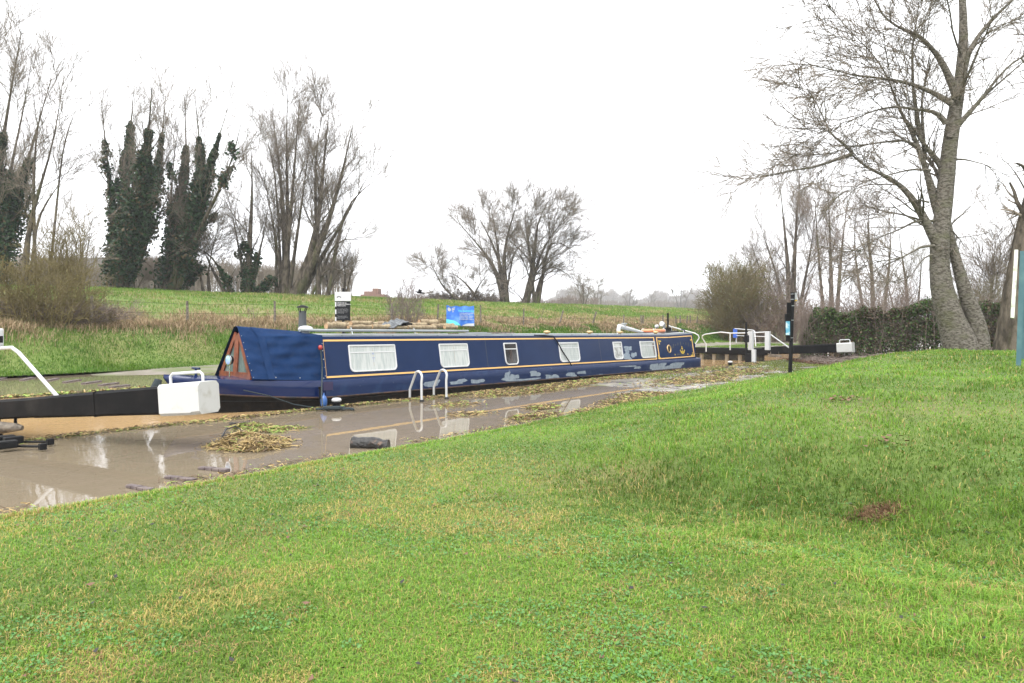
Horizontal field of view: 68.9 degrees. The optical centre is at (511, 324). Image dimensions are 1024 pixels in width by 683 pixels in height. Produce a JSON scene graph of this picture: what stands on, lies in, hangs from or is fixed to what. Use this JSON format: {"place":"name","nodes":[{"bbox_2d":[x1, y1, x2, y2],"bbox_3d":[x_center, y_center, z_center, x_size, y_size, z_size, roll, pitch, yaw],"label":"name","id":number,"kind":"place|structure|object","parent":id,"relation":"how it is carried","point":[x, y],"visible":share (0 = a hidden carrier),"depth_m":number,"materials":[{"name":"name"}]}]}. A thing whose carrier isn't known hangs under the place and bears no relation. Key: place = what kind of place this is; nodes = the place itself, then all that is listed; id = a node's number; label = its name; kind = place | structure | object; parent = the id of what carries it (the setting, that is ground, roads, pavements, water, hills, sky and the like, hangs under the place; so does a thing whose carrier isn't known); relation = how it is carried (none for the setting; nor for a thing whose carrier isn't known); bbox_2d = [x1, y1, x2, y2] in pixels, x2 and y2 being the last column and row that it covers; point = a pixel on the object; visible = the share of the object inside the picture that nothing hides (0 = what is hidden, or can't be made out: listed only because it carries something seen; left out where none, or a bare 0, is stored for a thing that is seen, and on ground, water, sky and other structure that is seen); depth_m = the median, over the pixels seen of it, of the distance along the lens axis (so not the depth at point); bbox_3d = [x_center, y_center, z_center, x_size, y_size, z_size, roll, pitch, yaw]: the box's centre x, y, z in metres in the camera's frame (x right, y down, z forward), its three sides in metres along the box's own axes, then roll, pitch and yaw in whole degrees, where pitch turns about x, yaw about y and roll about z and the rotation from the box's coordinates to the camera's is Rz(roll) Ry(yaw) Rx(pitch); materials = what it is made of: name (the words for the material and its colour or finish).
{"place":"outdoors","nodes":[
{"label":"outdoors","id":0,"kind":"place"},
{"bbox_2d":[0,385,656,515],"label":"flood water","id":1,"kind":"structure","parent":0,"point":[63,470],"depth_m":10.12,"materials":[{"name":"liquid"}]},
{"bbox_2d":[125,484,154,491],"bbox_3d":[-3.664,1.605,7.357,0.394,0.035,0.075,0,0,33],"label":"foot strip","id":2,"kind":"object","parent":1,"relation":"on","point":[138,487],"visible":0.8,"depth_m":7.34,"materials":[{"name":"brick"}]},
{"bbox_2d":[164,475,197,481],"bbox_3d":[-3.466,1.605,7.810,0.411,0.035,0.075,0,0,25],"label":"foot strip","id":3,"kind":"object","parent":1,"relation":"on","point":[173,477],"visible":0.98,"depth_m":7.78,"materials":[{"name":"brick"}]},
{"bbox_2d":[198,466,229,471],"bbox_3d":[-3.319,1.605,8.315,0.410,0.035,0.075,0,0,24],"label":"foot strip","id":4,"kind":"object","parent":1,"relation":"on","point":[209,468],"visible":0.98,"depth_m":8.28,"materials":[{"name":"brick"}]},
{"bbox_2d":[194,429,302,452],"bbox_3d":[-3.578,1.544,10.175,1.563,0.159,1.632,0,0,0],"label":"reed pile","id":5,"kind":"object","parent":1,"relation":"on","point":[252,441],"visible":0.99,"depth_m":9.81,"materials":[{"name":"plant"}]},
{"bbox_2d":[221,421,311,432],"bbox_3d":[-3.888,1.570,11.552,1.472,0.105,0.960,0,0,12],"label":"water weed","id":6,"kind":"object","parent":1,"relation":"on","point":[255,426],"visible":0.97,"depth_m":11.58,"materials":[{"name":"plant"}]},
{"bbox_2d":[315,406,354,410],"bbox_3d":[-3.335,1.568,14.087,0.780,0.084,0.255,0,0,0],"label":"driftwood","id":7,"kind":"object","parent":1,"relation":"on","point":[335,408],"visible":1,"depth_m":14.01,"materials":[{"name":"grey"}]},
{"bbox_2d":[350,436,390,448],"bbox_3d":[-1.870,1.569,9.849,0.520,0.198,0.200,2,0,8],"label":"charred log","id":8,"kind":"object","parent":1,"relation":"on","point":[368,442],"visible":0.79,"depth_m":9.78,"materials":[{"name":"brown wood"}]},
{"bbox_2d":[0,371,783,512],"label":"margin debris","id":9,"kind":"object","parent":1,"relation":"on","point":[270,465],"visible":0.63,"depth_m":9.17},
{"bbox_2d":[0,345,796,398],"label":"towpath flood water","id":10,"kind":"structure","parent":0,"point":[13,386],"depth_m":20.66,"materials":[{"name":"liquid"}]},
{"bbox_2d":[0,385,150,397],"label":"drift debris","id":11,"kind":"object","parent":10,"relation":"on","point":[43,394],"visible":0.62,"depth_m":17.47,"materials":[{"name":"plant"}]},
{"bbox_2d":[80,342,788,375],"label":"towpath","id":12,"kind":"structure","parent":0,"point":[203,369],"depth_m":25.76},
{"bbox_2d":[335,288,350,333],"bbox_3d":[-6.197,0.164,27.416,0.601,3.028,0.129,0,0,0],"label":"welcome sign","id":13,"kind":"object","parent":12,"relation":"on","point":[342,305],"visible":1,"depth_m":27.36,"materials":[{"name":"black metal"}]},
{"bbox_2d":[733,328,764,345],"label":"white railing","id":14,"kind":"object","parent":12,"relation":"on","point":[736,335],"visible":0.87,"depth_m":51.14,"materials":[{"name":"metal"}]},
{"bbox_2d":[0,289,925,375],"bbox_3d":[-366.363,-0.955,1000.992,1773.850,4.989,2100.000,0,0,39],"label":"meadow","id":15,"kind":"structure","parent":0,"point":[175,342],"depth_m":28.02,"materials":[{"name":"plant"}]},
{"bbox_2d":[0,0,80,283],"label":"ivy clad tree","id":16,"kind":"object","parent":15,"relation":"on","point":[10,217],"visible":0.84,"depth_m":48.01,"materials":[{"name":"grey plant"}]},
{"bbox_2d":[0,22,116,286],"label":"slender tree","id":17,"kind":"object","parent":15,"relation":"on","point":[35,199],"visible":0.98,"depth_m":45.94,"materials":[{"name":"grey plant"}]},
{"bbox_2d":[0,244,122,328],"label":"thicket shrub","id":18,"kind":"object","parent":15,"relation":"on","point":[12,294],"visible":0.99,"depth_m":26.91,"materials":[{"name":"brown plant"}]},
{"bbox_2d":[9,192,114,301],"bbox_3d":[-20.034,-3.357,34.027,3.943,5.248,4.932,0,0,0],"label":"thicket shrub","id":19,"kind":"object","parent":15,"relation":"on","point":[60,249],"visible":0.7,"depth_m":33.31,"materials":[{"name":"brown plant"}]},
{"bbox_2d":[26,201,118,289],"bbox_3d":[-23.307,-3.257,39.681,4.594,6.462,4.766,0,0,25],"label":"bare tree","id":20,"kind":"object","parent":15,"relation":"on","point":[104,258],"visible":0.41,"depth_m":39.54,"materials":[{"name":"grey plant"}]},
{"bbox_2d":[0,288,156,325],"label":"bramble scrub","id":21,"kind":"object","parent":15,"relation":"on","point":[109,309],"visible":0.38,"depth_m":28.12,"materials":[{"name":"brown"}]},
{"bbox_2d":[44,177,125,288],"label":"bare tree","id":22,"kind":"object","parent":15,"relation":"on","point":[88,217],"visible":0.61,"depth_m":40.51,"materials":[{"name":"grey plant"}]},
{"bbox_2d":[74,34,191,287],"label":"ivy clad tree","id":23,"kind":"object","parent":15,"relation":"on","point":[134,225],"visible":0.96,"depth_m":54.88,"materials":[{"name":"green plant"}]},
{"bbox_2d":[133,257,157,287],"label":"bare tree","id":24,"kind":"object","parent":15,"relation":"on","point":[144,278],"visible":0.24,"depth_m":61.73,"materials":[{"name":"grey plant"}]},
{"bbox_2d":[138,246,161,288],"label":"bare tree","id":25,"kind":"object","parent":15,"relation":"on","point":[151,262],"visible":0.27,"depth_m":61.93,"materials":[{"name":"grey plant"}]},
{"bbox_2d":[10,245,364,295],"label":"distant wood","id":26,"kind":"object","parent":15,"relation":"on","point":[264,271],"visible":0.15,"depth_m":96.26,"materials":[{"name":"brown"}]},
{"bbox_2d":[158,198,253,292],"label":"willow tree","id":27,"kind":"object","parent":15,"relation":"on","point":[226,279],"visible":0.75,"depth_m":57.50,"materials":[{"name":"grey plant"}]},
{"bbox_2d":[143,47,284,290],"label":"ivy clad tree","id":28,"kind":"object","parent":15,"relation":"on","point":[190,203],"visible":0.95,"depth_m":55.71,"materials":[{"name":"green plant"}]},
{"bbox_2d":[211,110,289,293],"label":"ivy footed tree","id":29,"kind":"object","parent":15,"relation":"on","point":[248,275],"visible":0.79,"depth_m":58.75,"materials":[{"name":"grey plant"}]},
{"bbox_2d":[231,47,337,293],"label":"willow tree","id":30,"kind":"object","parent":15,"relation":"on","point":[285,219],"visible":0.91,"depth_m":59.40,"materials":[{"name":"grey plant"}]},
{"bbox_2d":[312,243,362,293],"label":"bare tree","id":31,"kind":"object","parent":15,"relation":"on","point":[343,267],"visible":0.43,"depth_m":61.88,"materials":[{"name":"plant"}]},
{"bbox_2d":[281,45,406,295],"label":"willow tree","id":32,"kind":"object","parent":15,"relation":"on","point":[310,266],"visible":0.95,"depth_m":59.37,"materials":[{"name":"grey plant"}]},
{"bbox_2d":[322,225,374,291],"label":"bare tree","id":33,"kind":"object","parent":15,"relation":"on","point":[350,266],"visible":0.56,"depth_m":62.06,"materials":[{"name":"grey plant"}]},
{"bbox_2d":[0,322,742,376],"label":"bank grass","id":34,"kind":"structure","parent":15,"relation":"on","point":[131,365],"depth_m":27.21,"materials":[{"name":"plant"}]},
{"bbox_2d":[361,288,387,296],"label":"brick ruin","id":35,"kind":"object","parent":15,"relation":"on","point":[376,292],"visible":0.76,"depth_m":125.50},
{"bbox_2d":[0,302,776,357],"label":"dead grass verge","id":36,"kind":"structure","parent":15,"relation":"on","point":[220,320],"depth_m":33.91,"materials":[{"name":"plant"}]},
{"bbox_2d":[90,296,708,325],"bbox_3d":[3.246,-0.472,51.280,0.404,1.440,60.277,0,0,39],"label":"field fence","id":37,"kind":"object","parent":15,"relation":"on","point":[480,315],"visible":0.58,"depth_m":39.47,"materials":[{"name":"wood"}]},
{"bbox_2d":[446,305,473,325],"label":"safety banner","id":38,"kind":"object","parent":37,"relation":"attached to","point":[461,315],"visible":0.98,"depth_m":43.00,"materials":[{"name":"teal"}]},
{"bbox_2d":[379,274,427,322],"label":"red twig bush","id":39,"kind":"object","parent":15,"relation":"on","point":[401,304],"visible":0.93,"depth_m":40.47,"materials":[{"name":"brown plant"}]},
{"bbox_2d":[0,284,893,329],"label":"meadow grass","id":40,"kind":"structure","parent":15,"relation":"on","point":[591,309],"depth_m":52.97,"materials":[{"name":"plant"}]},
{"bbox_2d":[402,235,514,301],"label":"fallen willow","id":41,"kind":"object","parent":15,"relation":"on","point":[444,266],"visible":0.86,"depth_m":83.92,"materials":[{"name":"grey plant"}]},
{"bbox_2d":[424,289,499,301],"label":"scrub bank","id":42,"kind":"structure","parent":15,"relation":"on","point":[466,296],"depth_m":84.45,"materials":[{"name":"plant"}]},
{"bbox_2d":[358,293,598,304],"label":"distant hedgerow","id":43,"kind":"object","parent":15,"relation":"on","point":[569,299],"visible":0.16,"depth_m":171.93,"materials":[{"name":"grey"}]},
{"bbox_2d":[431,175,551,302],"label":"bare tree","id":44,"kind":"object","parent":15,"relation":"on","point":[465,215],"visible":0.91,"depth_m":84.90,"materials":[{"name":"grey plant"}]},
{"bbox_2d":[480,171,609,305],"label":"bare tree","id":45,"kind":"object","parent":15,"relation":"on","point":[531,246],"visible":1,"depth_m":83.19,"materials":[{"name":"grey plant"}]},
{"bbox_2d":[564,263,604,303],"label":"misty tree","id":46,"kind":"object","parent":15,"relation":"on","point":[578,283],"visible":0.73,"depth_m":159.81,"materials":[{"name":"grey plant"}]},
{"bbox_2d":[588,277,608,304],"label":"misty tree","id":47,"kind":"object","parent":15,"relation":"on","point":[600,291],"visible":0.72,"depth_m":279.45,"materials":[{"name":"grey plant"}]},
{"bbox_2d":[547,282,710,305],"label":"distant wood","id":48,"kind":"object","parent":15,"relation":"on","point":[613,295],"visible":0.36,"depth_m":807.97,"materials":[{"name":"grey"}]},
{"bbox_2d":[622,288,638,305],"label":"misty tree","id":49,"kind":"object","parent":15,"relation":"on","point":[633,301],"visible":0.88,"depth_m":419.19,"materials":[{"name":"grey plant"}]},
{"bbox_2d":[598,299,711,308],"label":"distant hedgerow","id":50,"kind":"object","parent":15,"relation":"on","point":[661,303],"visible":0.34,"depth_m":423.01,"materials":[{"name":"grey"}]},
{"bbox_2d":[669,283,692,307],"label":"misty tree","id":51,"kind":"object","parent":15,"relation":"on","point":[684,296],"visible":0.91,"depth_m":419.53,"materials":[{"name":"grey plant"}]},
{"bbox_2d":[718,221,796,295],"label":"bare tree","id":52,"kind":"object","parent":15,"relation":"on","point":[753,245],"visible":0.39,"depth_m":73.35,"materials":[{"name":"grey plant"}]},
{"bbox_2d":[733,272,819,342],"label":"thorn bush","id":53,"kind":"object","parent":15,"relation":"on","point":[780,330],"visible":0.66,"depth_m":64.47,"materials":[{"name":"brown plant"}]},
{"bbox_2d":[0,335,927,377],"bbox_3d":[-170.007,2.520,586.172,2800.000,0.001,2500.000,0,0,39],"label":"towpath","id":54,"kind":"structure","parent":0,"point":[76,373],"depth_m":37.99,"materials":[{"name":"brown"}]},
{"bbox_2d":[0,339,933,438],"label":"canal water","id":55,"kind":"structure","parent":0,"point":[35,427],"depth_m":12.66,"materials":[{"name":"liquid"}]},
{"bbox_2d":[0,328,58,449],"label":"lock gate","id":56,"kind":"structure","parent":55,"relation":"in","point":[10,441],"depth_m":10.54,"materials":[{"name":"white paint"}]},
{"bbox_2d":[0,370,219,418],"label":"balance beam","id":57,"kind":"structure","parent":56,"relation":"attached to","point":[202,396],"depth_m":9.89,"materials":[{"name":"black paint"}]},
{"bbox_2d":[151,305,700,412],"bbox_3d":[0.258,0.876,21.292,2.104,2.475,21.070,0,-1,39],"label":"narrowboat","id":58,"kind":"object","parent":55,"relation":"on","point":[284,365],"visible":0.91,"depth_m":16.58,"materials":[{"name":"blue metal"}]},
{"bbox_2d":[243,390,313,407],"bbox_3d":[-4.358,1.390,13.998,1.284,0.400,0.042,0,0,-25],"label":"mooring rope","id":59,"kind":"object","parent":58,"relation":"attached to","point":[277,398],"visible":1,"depth_m":13.96,"materials":[{"name":"grey"}]},
{"bbox_2d":[320,350,322,406],"bbox_3d":[-3.547,0.949,13.956,0.056,0.969,1.817,0,0,-15],"label":"fender line","id":60,"kind":"object","parent":58,"relation":"hanging from","point":[321,377],"visible":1,"depth_m":14.38,"materials":[{"name":"grey fabric"}]},
{"bbox_2d":[324,321,346,328],"bbox_3d":[-3.765,0.007,15.903,0.165,0.166,0.520,0,0,36],"label":"firewood log","id":61,"kind":"object","parent":58,"relation":"on","point":[336,325],"visible":0.97,"depth_m":15.84,"materials":[{"name":"beige wood"}]},
{"bbox_2d":[349,321,372,324],"bbox_3d":[-3.337,-0.037,16.509,0.121,0.118,0.617,0,0,35],"label":"firewood log","id":62,"kind":"object","parent":58,"relation":"on","point":[361,322],"visible":0.74,"depth_m":16.45,"materials":[{"name":"beige wood"}]},
{"bbox_2d":[348,344,396,371],"bbox_3d":[-2.946,0.700,15.890,0.119,0.564,1.290,0,-1,39],"label":"window","id":63,"kind":"structure","parent":58,"relation":"in","point":[378,357],"depth_m":15.87,"materials":[{"name":"white"}]},
{"bbox_2d":[371,324,390,328],"bbox_3d":[-2.939,0.040,16.698,0.130,0.132,0.516,0,0,39],"label":"firewood log","id":64,"kind":"object","parent":58,"relation":"on","point":[380,326],"visible":0.91,"depth_m":16.67,"materials":[{"name":"beige wood"}]},
{"bbox_2d":[299,328,468,333],"bbox_3d":[-2.640,0.152,16.671,0.143,0.198,4.890,0,0,39],"label":"roof rail","id":65,"kind":"object","parent":58,"relation":"attached to","point":[353,330],"visible":1,"depth_m":16.20,"materials":[{"name":"metal"}]},
{"bbox_2d":[395,326,407,328],"bbox_3d":[-2.485,0.058,17.213,0.081,0.080,0.608,0,0,32],"label":"firewood log","id":66,"kind":"object","parent":58,"relation":"on","point":[401,327],"visible":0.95,"depth_m":17.11,"materials":[{"name":"beige wood"}]},
{"bbox_2d":[382,318,407,328],"bbox_3d":[-2.705,-0.038,17.127,0.360,0.070,0.660,13,20,27],"label":"roofing sheet","id":67,"kind":"object","parent":66,"relation":"on","point":[395,323],"visible":0.9,"depth_m":17.11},
{"bbox_2d":[417,319,438,325],"bbox_3d":[-2.055,-0.062,18.263,0.526,0.168,0.168,0,0,-37],"label":"firewood log","id":68,"kind":"object","parent":58,"relation":"on","point":[430,322],"visible":0.79,"depth_m":18.21,"materials":[{"name":"beige wood"}]},
{"bbox_2d":[438,343,469,367],"bbox_3d":[-1.371,0.726,17.845,0.119,0.564,0.998,0,-1,39],"label":"window","id":69,"kind":"structure","parent":58,"relation":"in","point":[456,354],"depth_m":17.84,"materials":[{"name":"glass"}]},
{"bbox_2d":[503,343,518,364],"bbox_3d":[-0.019,0.752,19.524,0.121,0.575,0.542,0,-1,39],"label":"window","id":70,"kind":"structure","parent":58,"relation":"in","point":[510,349],"depth_m":19.52,"materials":[{"name":"white metal"}]},
{"bbox_2d":[558,342,579,361],"bbox_3d":[1.669,0.783,21.619,0.119,0.568,1.017,0,-1,39],"label":"window","id":71,"kind":"structure","parent":58,"relation":"in","point":[571,349],"depth_m":21.63,"materials":[{"name":"glass"}]},
{"bbox_2d":[612,342,623,359],"bbox_3d":[3.376,0.814,23.737,0.119,0.564,0.539,0,-1,39],"label":"window","id":72,"kind":"structure","parent":58,"relation":"in","point":[617,346],"depth_m":23.74,"materials":[{"name":"white glass"}]},
{"bbox_2d":[616,323,644,332],"bbox_3d":[4.197,0.124,26.295,0.208,0.385,1.751,0,0,44],"label":"white pipe","id":73,"kind":"object","parent":58,"relation":"on","point":[622,326],"visible":0.85,"depth_m":25.98,"materials":[{"name":"paint"}]},
{"bbox_2d":[639,341,656,357],"bbox_3d":[4.616,0.831,25.276,0.119,0.565,1.056,0,-1,39],"label":"window","id":74,"kind":"structure","parent":58,"relation":"in","point":[647,348],"depth_m":25.27,"materials":[{"name":"white glass"}]},
{"bbox_2d":[0,347,1023,682],"bbox_3d":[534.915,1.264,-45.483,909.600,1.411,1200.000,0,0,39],"label":"lawn","id":75,"kind":"structure","parent":0,"point":[954,407],"depth_m":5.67,"materials":[{"name":"plant"}]},
{"bbox_2d":[0,429,1023,682],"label":"clover","id":76,"kind":"object","parent":75,"relation":"on","point":[464,677],"visible":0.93,"depth_m":3.92,"materials":[{"name":"green plant"}]},
{"bbox_2d":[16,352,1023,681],"bbox_3d":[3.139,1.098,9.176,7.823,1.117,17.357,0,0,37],"label":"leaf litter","id":77,"kind":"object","parent":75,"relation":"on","point":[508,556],"visible":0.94,"depth_m":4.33,"materials":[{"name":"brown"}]},
{"bbox_2d":[785,292,796,372],"bbox_3d":[9.094,0.379,24.366,0.381,2.887,0.179,0,0,0],"label":"instrument post","id":78,"kind":"object","parent":75,"relation":"on","point":[789,323],"visible":0.95,"depth_m":24.33,"materials":[{"name":"black metal"}]},
{"bbox_2d":[676,0,1023,350],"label":"poplar tree","id":79,"kind":"object","parent":75,"relation":"on","point":[964,326],"visible":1,"depth_m":21.81,"materials":[{"name":"grey plant"}]},
{"bbox_2d":[832,147,927,340],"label":"poplar tree","id":80,"kind":"object","parent":75,"relation":"on","point":[864,221],"visible":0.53,"depth_m":60.03,"materials":[{"name":"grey plant"}]},
{"bbox_2d":[833,496,931,527],"bbox_3d":[3.038,1.544,6.179,0.757,0.236,0.537,0,0,22],"label":"dead grass hollow","id":81,"kind":"object","parent":75,"relation":"on","point":[882,510],"visible":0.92,"depth_m":6.17,"materials":[{"name":"plant"}]},
{"bbox_2d":[779,347,992,364],"bbox_3d":[18.021,1.263,30.716,12.815,0.811,6.797,0,0,13],"label":"brushwood","id":82,"kind":"object","parent":75,"relation":"on","point":[821,359],"visible":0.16,"depth_m":31.16,"materials":[{"name":"brown"}]},
{"bbox_2d":[797,261,982,354],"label":"scrub bank","id":83,"kind":"structure","parent":75,"relation":"on","point":[905,287],"depth_m":39.78,"materials":[{"name":"plant"}]},
{"bbox_2d":[794,291,1000,357],"bbox_3d":[21.070,-0.068,30.249,18.862,3.734,4.990,0,0,24],"label":"evergreen hedge","id":84,"kind":"object","parent":75,"relation":"on","point":[848,323],"visible":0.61,"depth_m":32.04,"materials":[{"name":"green plant"}]},
{"bbox_2d":[937,262,1007,348],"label":"scrub bank","id":85,"kind":"structure","parent":75,"relation":"on","point":[996,295],"depth_m":37.91,"materials":[{"name":"plant"}]},
{"bbox_2d":[973,28,1023,350],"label":"leaning tree","id":86,"kind":"object","parent":75,"relation":"on","point":[1005,338],"visible":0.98,"depth_m":18.77,"materials":[{"name":"grey plant"}]},
{"bbox_2d":[1010,250,1023,365],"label":"information board","id":87,"kind":"object","parent":75,"relation":"on","point":[1020,341],"visible":0.92,"depth_m":12.14,"materials":[{"name":"metal"}]},
{"bbox_2d":[0,0,1023,309],"label":"sky","id":88,"kind":"structure","parent":0,"point":[608,92],"materials":[{"name":"white"}]},
{"bbox_2d":[581,358,826,398],"bbox_3d":[-14.416,1.627,-2.837,5.100,0.102,97.500,0,0,39],"label":"quayside","id":89,"kind":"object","parent":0,"point":[622,381],"visible":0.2,"depth_m":20.90,"materials":[{"name":"concrete"}]},
{"bbox_2d":[25,379,598,440],"bbox_3d":[-0.356,1.606,18.382,0.308,0.048,23.842,0,0,39],"label":"edge moss","id":90,"kind":"object","parent":89,"relation":"on","point":[183,424],"visible":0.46,"depth_m":11.88,"materials":[{"name":"green plant"}]},
{"bbox_2d":[21,362,787,443],"bbox_3d":[2.467,1.576,18.583,4.608,0.110,30.107,0,0,39],"label":"drift debris","id":91,"kind":"object","parent":89,"relation":"on","point":[626,397],"visible":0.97,"depth_m":17.21,"materials":[{"name":"plant"}]},
{"bbox_2d":[408,370,423,401],"bbox_3d":[-2.065,1.417,16.022,0.100,0.906,0.673,0,0,-34],"label":"ladder hoop","id":92,"kind":"object","parent":89,"relation":"on","point":[421,385],"visible":0.74,"depth_m":15.79,"materials":[{"name":"white paint"}]},
{"bbox_2d":[433,369,448,398],"bbox_3d":[-1.597,1.417,16.603,0.100,0.906,0.668,0,0,-35],"label":"ladder hoop","id":93,"kind":"object","parent":89,"relation":"on","point":[446,379],"visible":0.74,"depth_m":16.38,"materials":[{"name":"white paint"}]},
{"bbox_2d":[625,359,829,381],"bbox_3d":[10.126,1.577,28.449,4.014,0.087,17.056,0,0,39],"label":"quay moss","id":94,"kind":"object","parent":89,"relation":"on","point":[797,365],"visible":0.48,"depth_m":27.34,"materials":[{"name":"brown plant"}]},
{"bbox_2d":[775,357,845,364],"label":"fallen leaves","id":95,"kind":"object","parent":89,"relation":"on","point":[800,361],"visible":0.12,"depth_m":31.16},
{"bbox_2d":[694,340,799,347],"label":"towpath grass","id":96,"kind":"structure","parent":0,"point":[739,345],"depth_m":55.59,"materials":[{"name":"plant"}]},
{"label":"river water","id":97,"kind":"structure","parent":0,"visible":0},
{"bbox_2d":[680,248,796,341],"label":"thorn bush","id":98,"kind":"object","parent":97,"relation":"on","point":[731,291],"visible":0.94,"depth_m":65.17,"materials":[{"name":"brown plant"}]},
{"bbox_2d":[744,134,844,341],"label":"poplar tree","id":99,"kind":"object","parent":97,"relation":"on","point":[793,226],"visible":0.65,"depth_m":69.69,"materials":[{"name":"grey plant"}]},
{"bbox_2d":[793,160,866,341],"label":"poplar tree","id":100,"kind":"object","parent":97,"relation":"on","point":[837,238],"visible":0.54,"depth_m":66.34,"materials":[{"name":"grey plant"}]},
{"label":"quay wall","id":101,"kind":"structure","parent":0,"visible":0},
{"bbox_2d":[695,322,788,362],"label":"lock gate","id":102,"kind":"structure","parent":101,"relation":"attached to","point":[751,353],"depth_m":33.54,"materials":[{"name":"black paint"}]},
{"bbox_2d":[762,339,854,354],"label":"balance beam","id":103,"kind":"structure","parent":102,"relation":"attached to","point":[839,347],"depth_m":31.74,"materials":[{"name":"black paint"}]},
{"label":"river inlet water","id":104,"kind":"structure","parent":0,"visible":0},
{"bbox_2d":[853,203,929,347],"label":"poplar tree","id":105,"kind":"object","parent":104,"relation":"on","point":[920,258],"visible":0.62,"depth_m":51.76,"materials":[{"name":"grey plant"}]},
{"bbox_2d":[950,176,1021,299],"bbox_3d":[25.578,-3.170,39.809,6.386,9.558,6.194,0,0,-36],"label":"bare tree","id":106,"kind":"object","parent":104,"relation":"on","point":[989,266],"visible":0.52,"depth_m":39.23,"materials":[{"name":"grey plant"}]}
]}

